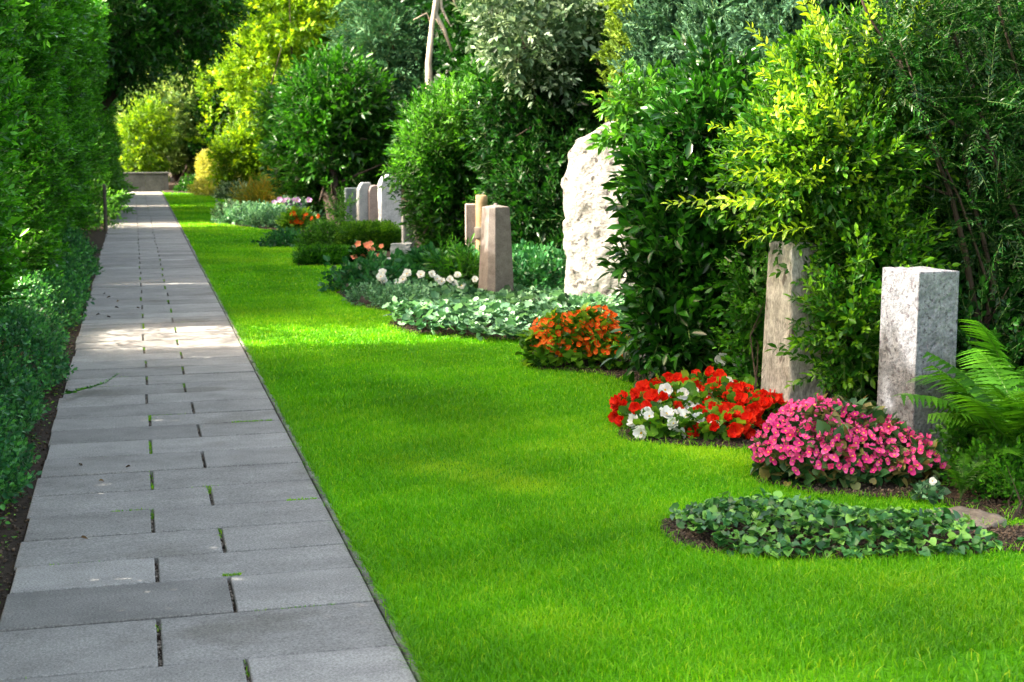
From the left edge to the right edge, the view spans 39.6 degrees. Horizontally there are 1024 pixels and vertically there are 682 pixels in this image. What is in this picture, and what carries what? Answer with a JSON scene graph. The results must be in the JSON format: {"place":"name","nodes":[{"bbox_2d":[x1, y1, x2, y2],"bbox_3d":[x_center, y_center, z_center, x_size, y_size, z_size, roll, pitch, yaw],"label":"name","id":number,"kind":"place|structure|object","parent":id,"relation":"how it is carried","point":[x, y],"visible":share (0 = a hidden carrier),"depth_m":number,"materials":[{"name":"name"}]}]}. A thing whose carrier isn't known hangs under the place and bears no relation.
{"place":"outdoors","nodes":[
{"label":"outdoors","id":0,"kind":"place"},
{"bbox_2d":[0,224,106,618],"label":"soil","id":1,"kind":"structure","parent":0,"point":[97,237],"depth_m":7.17,"materials":[{"name":"brown soil"}]},
{"bbox_2d":[0,0,41,351],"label":"yew hedge","id":2,"kind":"object","parent":1,"relation":"on","point":[10,93],"visible":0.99,"depth_m":8.98,"materials":[{"name":"green plant"}]},
{"bbox_2d":[0,224,105,524],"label":"ground cover","id":3,"kind":"object","parent":1,"relation":"on","point":[35,322],"visible":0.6,"depth_m":9.26,"materials":[{"name":"green plant"}]},
{"bbox_2d":[1,0,106,297],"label":"yew hedge","id":4,"kind":"object","parent":1,"relation":"on","point":[56,69],"visible":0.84,"depth_m":12.93,"materials":[{"name":"green plant"}]},
{"bbox_2d":[83,0,119,217],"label":"yew hedge","id":5,"kind":"object","parent":1,"relation":"on","point":[98,34],"visible":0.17,"depth_m":27.73,"materials":[{"name":"green plant"}]},
{"bbox_2d":[102,184,107,230],"bbox_3d":[-7.303,-2.392,25.520,0.059,0.850,0.059,-6,10,-37],"label":"wooden post","id":6,"kind":"object","parent":1,"relation":"on","point":[105,209],"visible":0.97,"depth_m":25.50,"materials":[{"name":"brown wood"}]},
{"bbox_2d":[87,145,138,230],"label":"trailing shrub","id":7,"kind":"object","parent":1,"relation":"on","point":[118,195],"visible":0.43,"depth_m":27.76,"materials":[{"name":"green plant"}]},
{"bbox_2d":[105,49,125,178],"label":"yew hedge","id":8,"kind":"object","parent":1,"relation":"on","point":[111,108],"visible":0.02,"depth_m":35.44,"materials":[{"name":"green plant"}]},
{"bbox_2d":[97,0,259,115],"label":"broadleaf tree","id":9,"kind":"object","parent":1,"relation":"on","point":[145,38],"visible":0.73,"depth_m":31.09,"materials":[{"name":"green plant"}]},
{"bbox_2d":[0,192,415,681],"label":"path","id":10,"kind":"structure","parent":0,"point":[72,619],"depth_m":6.11,"materials":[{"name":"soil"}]},
{"bbox_2d":[26,259,334,678],"bbox_3d":[-2.865,0.011,11.544,1.255,0.023,16.552,-2,8,-15],"label":"moss","id":11,"kind":"object","parent":10,"relation":"on","point":[220,530],"visible":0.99,"depth_m":6.74,"materials":[{"name":"green plant"}]},
{"bbox_2d":[136,193,250,681],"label":"paving joints","id":12,"kind":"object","parent":10,"relation":"on","point":[157,576],"depth_m":6.06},
{"bbox_2d":[161,192,421,681],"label":"kerb","id":13,"kind":"structure","parent":10,"relation":"on","point":[377,601],"depth_m":6.31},
{"bbox_2d":[0,172,1023,605],"bbox_3d":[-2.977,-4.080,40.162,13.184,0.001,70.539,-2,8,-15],"label":"soil","id":14,"kind":"structure","parent":0,"point":[886,486],"depth_m":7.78,"materials":[{"name":"brown soil"}]},
{"bbox_2d":[114,43,247,182],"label":"olive tree","id":15,"kind":"object","parent":14,"relation":"on","point":[178,161],"visible":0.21,"depth_m":47.95,"materials":[{"name":"green plant"}]},
{"bbox_2d":[173,174,207,191],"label":"shrub","id":16,"kind":"object","parent":14,"relation":"on","point":[182,185],"visible":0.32,"depth_m":43.84,"materials":[{"name":"green plant"}]},
{"bbox_2d":[187,176,219,195],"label":"shrub","id":17,"kind":"object","parent":14,"relation":"on","point":[195,188],"visible":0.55,"depth_m":40.83,"materials":[{"name":"yellow plant"}]},
{"bbox_2d":[167,32,263,173],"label":"broadleaf tree","id":18,"kind":"object","parent":14,"relation":"on","point":[215,127],"visible":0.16,"depth_m":47.14,"materials":[{"name":"yellow plant"}]},
{"bbox_2d":[194,148,240,192],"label":"golden hedge","id":19,"kind":"object","parent":14,"relation":"on","point":[202,163],"visible":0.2,"depth_m":42.65,"materials":[{"name":"yellow plant"}]},
{"bbox_2d":[210,198,244,222],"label":"pale perennial","id":20,"kind":"object","parent":14,"relation":"on","point":[219,204],"visible":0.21,"depth_m":27.88,"materials":[{"name":"green plant"}]},
{"bbox_2d":[210,179,253,199],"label":"shrub","id":21,"kind":"object","parent":14,"relation":"on","point":[224,189],"visible":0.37,"depth_m":38.44,"materials":[{"name":"green plant"}]},
{"bbox_2d":[201,111,266,192],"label":"bright shrub","id":22,"kind":"object","parent":14,"relation":"on","point":[234,155],"visible":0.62,"depth_m":39.16,"materials":[{"name":"yellow plant"}]},
{"bbox_2d":[245,74,281,187],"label":"weeping shrub","id":23,"kind":"object","parent":14,"relation":"on","point":[265,105],"visible":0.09,"depth_m":34.20,"materials":[{"name":"green plant"}]},
{"bbox_2d":[210,198,322,227],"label":"perennial","id":24,"kind":"object","parent":14,"relation":"on","point":[249,214],"visible":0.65,"depth_m":26.80,"materials":[{"name":"green plant"}]},
{"bbox_2d":[226,169,312,209],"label":"ornamental grass","id":25,"kind":"object","parent":14,"relation":"on","point":[261,191],"depth_m":30.34,"materials":[{"name":"orange plant"}]},
{"bbox_2d":[251,225,307,247],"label":"perennial","id":26,"kind":"object","parent":14,"relation":"on","point":[279,238],"visible":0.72,"depth_m":21.66,"materials":[{"name":"green plant"}]},
{"bbox_2d":[208,0,366,123],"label":"golden tree","id":27,"kind":"object","parent":14,"relation":"on","point":[270,43],"visible":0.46,"depth_m":41.38,"materials":[{"name":"yellow plant"}]},
{"bbox_2d":[272,195,311,208],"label":"lilac flower plant","id":28,"kind":"object","parent":14,"relation":"on","point":[298,201],"visible":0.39,"depth_m":27.75,"materials":[{"name":"pink plant"}]},
{"bbox_2d":[274,206,319,229],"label":"orange flower plant","id":29,"kind":"object","parent":14,"relation":"on","point":[296,218],"visible":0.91,"depth_m":25.57,"materials":[{"name":"green plant"}]},
{"bbox_2d":[292,217,337,247],"bbox_3d":[-2.914,-1.570,21.371,0.908,0.607,0.617,5,9,29],"label":"box ball","id":30,"kind":"object","parent":14,"relation":"on","point":[316,235],"visible":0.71,"depth_m":21.21,"materials":[{"name":"green plant"}]},
{"bbox_2d":[259,34,407,222],"bbox_3d":[-3.572,-4.141,29.216,3.281,4.211,3.782,-2,8,-15],"label":"round tree","id":31,"kind":"object","parent":14,"relation":"on","point":[334,110],"visible":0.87,"depth_m":28.25,"materials":[{"name":"green plant"}]},
{"bbox_2d":[291,242,384,264],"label":"box hedge","id":32,"kind":"object","parent":14,"relation":"on","point":[310,254],"visible":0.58,"depth_m":18.61,"materials":[{"name":"green plant"}]},
{"bbox_2d":[322,186,359,228],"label":"young shrub","id":33,"kind":"object","parent":14,"relation":"on","point":[335,213],"visible":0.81,"depth_m":24.56,"materials":[{"name":"green plant"}]},
{"bbox_2d":[344,188,356,220],"bbox_3d":[-2.926,-2.449,26.285,0.345,0.767,0.070,-4,9,-28],"label":"headstone","id":34,"kind":"object","parent":14,"relation":"on","point":[347,193],"visible":0.38,"depth_m":26.21,"materials":[{"name":"stone"}]},
{"bbox_2d":[343,239,383,265],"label":"orange flower plant","id":35,"kind":"object","parent":14,"relation":"on","point":[360,250],"visible":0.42,"depth_m":16.25,"materials":[{"name":"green plant"}]},
{"bbox_2d":[356,182,371,220],"bbox_3d":[-2.626,-2.401,25.519,0.351,0.888,0.100,-6,10,-36],"label":"headstone","id":36,"kind":"object","parent":14,"relation":"on","point":[362,202],"visible":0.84,"depth_m":25.42,"materials":[{"name":"grey stone"}]},
{"bbox_2d":[333,219,401,250],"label":"box hedge","id":37,"kind":"object","parent":14,"relation":"on","point":[386,234],"visible":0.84,"depth_m":20.87,"materials":[{"name":"green plant"}]},
{"bbox_2d":[317,248,419,293],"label":"perennial","id":38,"kind":"object","parent":14,"relation":"on","point":[355,272],"visible":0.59,"depth_m":15.27,"materials":[{"name":"green plant"}]},
{"bbox_2d":[368,185,377,221],"bbox_3d":[-2.422,-2.377,25.522,0.322,0.841,0.070,-4,9,-25],"label":"headstone","id":39,"kind":"object","parent":14,"relation":"on","point":[372,202],"visible":0.46,"depth_m":25.44,"materials":[{"name":"brown stone"}]},
{"bbox_2d":[367,268,395,297],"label":"white bedding plant","id":40,"kind":"object","parent":14,"relation":"on","point":[381,277],"visible":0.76,"depth_m":14.28,"materials":[{"name":"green plant"}]},
{"bbox_2d":[378,174,400,228],"bbox_3d":[-2.104,-2.333,24.448,0.402,1.057,0.120,-6,10,-34],"label":"headstone","id":41,"kind":"object","parent":14,"relation":"on","point":[386,207],"visible":0.39,"depth_m":24.36,"materials":[{"name":"grey stone"}]},
{"bbox_2d":[321,0,460,199],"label":"dark conifer","id":42,"kind":"object","parent":14,"relation":"on","point":[379,27],"visible":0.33,"depth_m":37.50,"materials":[{"name":"green plant"}]},
{"bbox_2d":[341,278,444,309],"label":"perennial","id":43,"kind":"object","parent":14,"relation":"on","point":[385,296],"visible":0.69,"depth_m":13.98,"materials":[{"name":"green plant"}]},
{"bbox_2d":[390,242,412,254],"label":"granite block","id":44,"kind":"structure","parent":14,"relation":"on","point":[404,247],"depth_m":18.38,"materials":[{"name":"grey stone"}]},
{"bbox_2d":[388,269,420,289],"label":"white bedding plant","id":45,"kind":"object","parent":14,"relation":"on","point":[402,279],"visible":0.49,"depth_m":14.33,"materials":[{"name":"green plant"}]},
{"bbox_2d":[401,214,414,246],"bbox_3d":[-1.460,-1.479,20.047,0.212,0.612,0.060,-6,10,-38],"label":"headstone","id":46,"kind":"object","parent":14,"relation":"on","point":[404,231],"visible":0.28,"depth_m":19.98,"materials":[{"name":"grey stone"}]},
{"bbox_2d":[417,270,444,295],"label":"white bedding plant","id":47,"kind":"object","parent":14,"relation":"on","point":[437,278],"visible":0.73,"depth_m":14.05,"materials":[{"name":"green plant"}]},
{"bbox_2d":[386,241,478,287],"bbox_3d":[-0.842,-0.771,15.738,1.401,0.698,1.069,2,8,13],"label":"bergenia","id":48,"kind":"object","parent":14,"relation":"on","point":[410,258],"visible":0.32,"depth_m":15.48,"materials":[{"name":"green plant"}]},
{"bbox_2d":[413,0,459,89],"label":"dead tree","id":49,"kind":"object","parent":14,"relation":"on","point":[428,61],"visible":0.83,"depth_m":31.90,"materials":[{"name":"brown wood"}]},
{"bbox_2d":[413,232,479,289],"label":"leafy perennial","id":50,"kind":"object","parent":14,"relation":"on","point":[463,260],"visible":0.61,"depth_m":15.10,"materials":[{"name":"green plant"}]},
{"bbox_2d":[375,51,519,250],"bbox_3d":[-0.465,-2.427,19.626,2.972,3.241,2.830,-2,8,-15],"label":"laurel shrub","id":51,"kind":"object","parent":14,"relation":"on","point":[429,152],"visible":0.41,"depth_m":18.72,"materials":[{"name":"green plant"}]},
{"bbox_2d":[401,0,497,89],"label":"background tree","id":52,"kind":"object","parent":14,"relation":"on","point":[454,62],"visible":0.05,"depth_m":34.05,"materials":[{"name":"green plant"}]},
{"bbox_2d":[441,272,477,296],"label":"white bedding plant","id":53,"kind":"object","parent":14,"relation":"on","point":[453,285],"visible":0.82,"depth_m":13.96,"materials":[{"name":"green plant"}]},
{"bbox_2d":[465,195,487,250],"bbox_3d":[-0.417,-1.220,16.779,0.322,1.005,0.182,3,9,20],"label":"stele gravestone","id":54,"kind":"object","parent":14,"relation":"on","point":[473,215],"visible":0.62,"depth_m":16.71,"materials":[{"name":"stone"}]},
{"bbox_2d":[478,203,513,293],"bbox_3d":[-0.163,-0.859,14.305,0.284,1.050,0.284,-4,9,-27],"label":"obelisk gravestone","id":55,"kind":"object","parent":14,"relation":"on","point":[495,268],"visible":0.92,"depth_m":14.20,"materials":[{"name":"brown stone"}]},
{"bbox_2d":[381,283,629,340],"bbox_3d":[-0.004,-0.305,12.892,2.403,0.320,3.075,-2,8,-15],"label":"ground cover","id":56,"kind":"object","parent":14,"relation":"on","point":[521,305],"visible":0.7,"depth_m":12.28,"materials":[{"name":"green plant"}]},
{"bbox_2d":[463,238,566,291],"bbox_3d":[0.121,-0.730,15.696,1.584,0.837,2.336,-4,9,-24],"label":"perennial","id":57,"kind":"object","parent":14,"relation":"on","point":[535,267],"visible":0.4,"depth_m":15.04,"materials":[{"name":"green plant"}]},
{"bbox_2d":[450,0,612,174],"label":"variegated tree","id":58,"kind":"object","parent":14,"relation":"on","point":[534,32],"visible":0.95,"depth_m":16.73,"materials":[{"name":"green plant"}]},
{"bbox_2d":[452,36,613,258],"bbox_3d":[0.559,-2.166,17.458,2.328,3.347,2.895,-2,8,-15],"label":"evergreen shrub","id":59,"kind":"object","parent":14,"relation":"on","point":[521,182],"visible":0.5,"depth_m":17.20,"materials":[{"name":"green plant"}]},
{"bbox_2d":[517,0,625,175],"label":"broadleaf tree","id":60,"kind":"object","parent":14,"relation":"on","point":[594,62],"visible":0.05,"depth_m":17.44,"materials":[{"name":"green plant"}]},
{"bbox_2d":[515,302,639,369],"bbox_3d":[0.504,-0.020,10.383,0.936,0.523,0.684,-2,8,-15],"label":"orange begonia","id":61,"kind":"object","parent":14,"relation":"on","point":[592,340],"visible":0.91,"depth_m":10.23,"materials":[{"name":"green plant"}]},
{"bbox_2d":[561,121,634,303],"bbox_3d":[0.980,-1.108,13.114,1.083,1.821,0.391,3,9,23],"label":"gravestone boulder","id":62,"kind":"object","parent":14,"relation":"on","point":[587,222],"visible":0.3,"depth_m":13.07,"materials":[{"name":"stone"}]},
{"bbox_2d":[583,0,637,121],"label":"cypress","id":63,"kind":"object","parent":14,"relation":"on","point":[616,34],"visible":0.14,"depth_m":14.05,"materials":[{"name":"leaf"},{"name":"bark"}]},
{"bbox_2d":[583,56,676,255],"bbox_3d":[0.973,-1.014,11.005,1.058,2.285,1.930,-1,8,-8],"label":"broadleaf shrub","id":64,"kind":"object","parent":14,"relation":"on","point":[628,111],"visible":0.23,"depth_m":10.36,"materials":[{"name":"green plant"}]},
{"bbox_2d":[607,388,683,427],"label":"red bedding plant","id":65,"kind":"object","parent":14,"relation":"on","point":[624,403],"visible":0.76,"depth_m":8.18,"materials":[{"name":"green plant"}]},
{"bbox_2d":[604,0,690,104],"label":"cypress","id":66,"kind":"object","parent":14,"relation":"on","point":[649,28],"visible":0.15,"depth_m":13.00,"materials":[{"name":"green plant"}]},
{"bbox_2d":[629,379,675,398],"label":"red bedding plant","id":67,"kind":"object","parent":14,"relation":"on","point":[645,384],"visible":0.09,"depth_m":8.44,"materials":[{"name":"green plant"}]},
{"bbox_2d":[624,404,685,439],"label":"white bedding plant","id":68,"kind":"object","parent":14,"relation":"on","point":[640,424],"visible":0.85,"depth_m":7.87,"materials":[{"name":"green plant"}]},
{"bbox_2d":[649,367,701,385],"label":"red bedding plant","id":69,"kind":"object","parent":14,"relation":"on","point":[672,376],"visible":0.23,"depth_m":8.63,"materials":[{"name":"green plant"}]},
{"bbox_2d":[654,379,702,408],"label":"white bedding plant","id":70,"kind":"object","parent":14,"relation":"on","point":[687,394],"visible":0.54,"depth_m":8.28,"materials":[{"name":"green plant"}]},
{"bbox_2d":[663,404,719,439],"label":"white bedding plant","id":71,"kind":"object","parent":14,"relation":"on","point":[688,417],"visible":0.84,"depth_m":7.83,"materials":[{"name":"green plant"}]},
{"bbox_2d":[654,0,740,78],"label":"cypress","id":72,"kind":"object","parent":14,"relation":"on","point":[696,13],"visible":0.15,"depth_m":12.05,"materials":[{"name":"green plant"}]},
{"bbox_2d":[596,16,808,386],"bbox_3d":[1.317,-0.844,9.393,1.575,2.585,1.641,-2,8,-15],"label":"laurel shrub","id":73,"kind":"object","parent":14,"relation":"on","point":[681,249],"visible":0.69,"depth_m":9.14,"materials":[{"name":"green plant"}]},
{"bbox_2d":[679,366,726,399],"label":"red bedding plant","id":74,"kind":"object","parent":14,"relation":"on","point":[695,376],"visible":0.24,"depth_m":8.53,"materials":[{"name":"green plant"}]},
{"bbox_2d":[684,401,755,440],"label":"red bedding plant","id":75,"kind":"object","parent":14,"relation":"on","point":[740,419],"visible":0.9,"depth_m":7.83,"materials":[{"name":"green plant"}]},
{"bbox_2d":[699,375,753,405],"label":"red bedding plant","id":76,"kind":"object","parent":14,"relation":"on","point":[716,385],"visible":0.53,"depth_m":8.31,"materials":[{"name":"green plant"}]},
{"bbox_2d":[705,345,750,380],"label":"white bedding plant","id":77,"kind":"object","parent":14,"relation":"on","point":[720,358],"visible":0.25,"depth_m":8.84,"materials":[{"name":"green plant"}]},
{"bbox_2d":[692,236,767,391],"bbox_3d":[1.495,-0.031,8.640,0.682,1.237,0.936,-2,8,-15],"label":"young shrub","id":78,"kind":"object","parent":14,"relation":"on","point":[752,355],"visible":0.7,"depth_m":8.69,"materials":[{"name":"green plant"}]},
{"bbox_2d":[706,374,757,401],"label":"white bedding plant","id":79,"kind":"object","parent":14,"relation":"on","point":[749,379],"visible":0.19,"depth_m":8.41,"materials":[{"name":"green plant"}]},
{"bbox_2d":[705,383,776,426],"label":"red bedding plant","id":80,"kind":"object","parent":14,"relation":"on","point":[737,395],"visible":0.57,"depth_m":8.12,"materials":[{"name":"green plant"}]},
{"bbox_2d":[746,388,796,429],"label":"red bedding plant","id":81,"kind":"object","parent":14,"relation":"on","point":[774,400],"visible":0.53,"depth_m":8.16,"materials":[{"name":"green plant"}]},
{"bbox_2d":[714,0,843,134],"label":"cypress","id":82,"kind":"object","parent":14,"relation":"on","point":[767,18],"visible":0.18,"depth_m":11.14,"materials":[{"name":"green plant"}]},
{"bbox_2d":[761,241,824,411],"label":"gravestone pillar","id":83,"kind":"structure","parent":14,"relation":"on","point":[778,372],"depth_m":8.17,"materials":[{"name":"beige stone"}]},
{"bbox_2d":[660,0,1010,411],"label":"privet shrub","id":84,"kind":"object","parent":14,"relation":"on","point":[817,161],"visible":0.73,"depth_m":7.86,"materials":[{"name":"green plant"}]},
{"bbox_2d":[748,393,950,489],"bbox_3d":[1.644,0.490,6.963,0.976,0.478,0.641,0,8,3],"label":"pink begonia","id":85,"kind":"object","parent":14,"relation":"on","point":[793,445],"visible":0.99,"depth_m":6.78,"materials":[{"name":"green plant"}]},
{"bbox_2d":[877,266,958,456],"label":"gravestone pillar","id":86,"kind":"structure","parent":14,"relation":"on","point":[919,313],"depth_m":7.31,"materials":[{"name":"stone"}]},
{"bbox_2d":[820,0,1023,372],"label":"yew tree","id":87,"kind":"object","parent":14,"relation":"on","point":[985,83],"visible":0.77,"depth_m":7.90,"materials":[{"name":"green plant"}]},
{"bbox_2d":[825,198,1023,426],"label":"evergreen shrub","id":88,"kind":"object","parent":14,"relation":"on","point":[1012,309],"visible":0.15,"depth_m":8.07,"materials":[{"name":"green plant"}]},
{"bbox_2d":[829,0,1022,233],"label":"background tree","id":89,"kind":"object","parent":14,"relation":"on","point":[849,2],"visible":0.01,"depth_m":11.23,"materials":[{"name":"green plant"}]},
{"bbox_2d":[909,476,951,504],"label":"white flower","id":90,"kind":"object","parent":14,"relation":"on","point":[932,495],"visible":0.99,"depth_m":6.50,"materials":[{"name":"green plant"}]},
{"bbox_2d":[878,319,1023,393],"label":"fern","id":91,"kind":"object","parent":14,"relation":"on","point":[992,344],"visible":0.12,"depth_m":7.21,"materials":[{"name":"green plant"}]},
{"bbox_2d":[894,348,1023,446],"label":"fern","id":92,"kind":"object","parent":14,"relation":"on","point":[1002,390],"visible":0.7,"depth_m":6.77,"materials":[{"name":"green plant"}]},
{"bbox_2d":[923,365,1023,459],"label":"fern","id":93,"kind":"object","parent":14,"relation":"on","point":[977,408],"visible":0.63,"depth_m":6.57,"materials":[{"name":"green plant"}]},
{"bbox_2d":[927,368,1022,433],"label":"fern","id":94,"kind":"object","parent":14,"relation":"on","point":[943,415],"visible":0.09,"depth_m":6.95,"materials":[{"name":"green plant"}]},
{"bbox_2d":[929,378,1023,522],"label":"honeysuckle shrub","id":95,"kind":"object","parent":14,"relation":"on","point":[958,440],"visible":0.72,"depth_m":6.53,"materials":[{"name":"green plant"}]},
{"bbox_2d":[163,192,1023,681],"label":"lawn","id":96,"kind":"structure","parent":0,"point":[968,667],"depth_m":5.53,"materials":[{"name":"green plant"}]},
{"bbox_2d":[661,515,1023,558],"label":"soil","id":97,"kind":"structure","parent":0,"point":[831,545],"depth_m":5.87,"materials":[{"name":"brown soil"}]},
{"bbox_2d":[669,487,1023,560],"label":"ivy","id":98,"kind":"object","parent":97,"relation":"on","point":[725,511],"visible":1,"depth_m":5.78,"materials":[{"name":"green plant"}]},
{"bbox_2d":[907,506,1006,532],"bbox_3d":[1.909,0.781,6.121,0.372,0.060,0.278,-5,10,-32],"label":"flat stone","id":99,"kind":"object","parent":97,"relation":"on","point":[979,515],"visible":0.12,"depth_m":6.13,"materials":[{"name":"grey stone"}]},
{"bbox_2d":[933,438,1012,499],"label":"fern","id":100,"kind":"object","parent":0,"point":[962,480],"visible":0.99,"depth_m":6.52,"materials":[{"name":"green plant"}]},
{"label":"ground","id":101,"kind":"structure","parent":0,"visible":0},
{"bbox_2d":[119,172,168,191],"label":"stone wall","id":102,"kind":"structure","parent":101,"relation":"on","point":[156,182],"depth_m":44.81,"materials":[{"name":"grey stone"}]},
{"bbox_2d":[114,93,180,171],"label":"yellow bush","id":103,"kind":"object","parent":101,"relation":"on","point":[150,127],"visible":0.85,"depth_m":45.61,"materials":[{"name":"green plant"}]},
{"bbox_2d":[447,0,521,65],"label":"background tree","id":104,"kind":"object","parent":101,"relation":"on","point":[464,45],"visible":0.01,"depth_m":32.16,"materials":[{"name":"green plant"}]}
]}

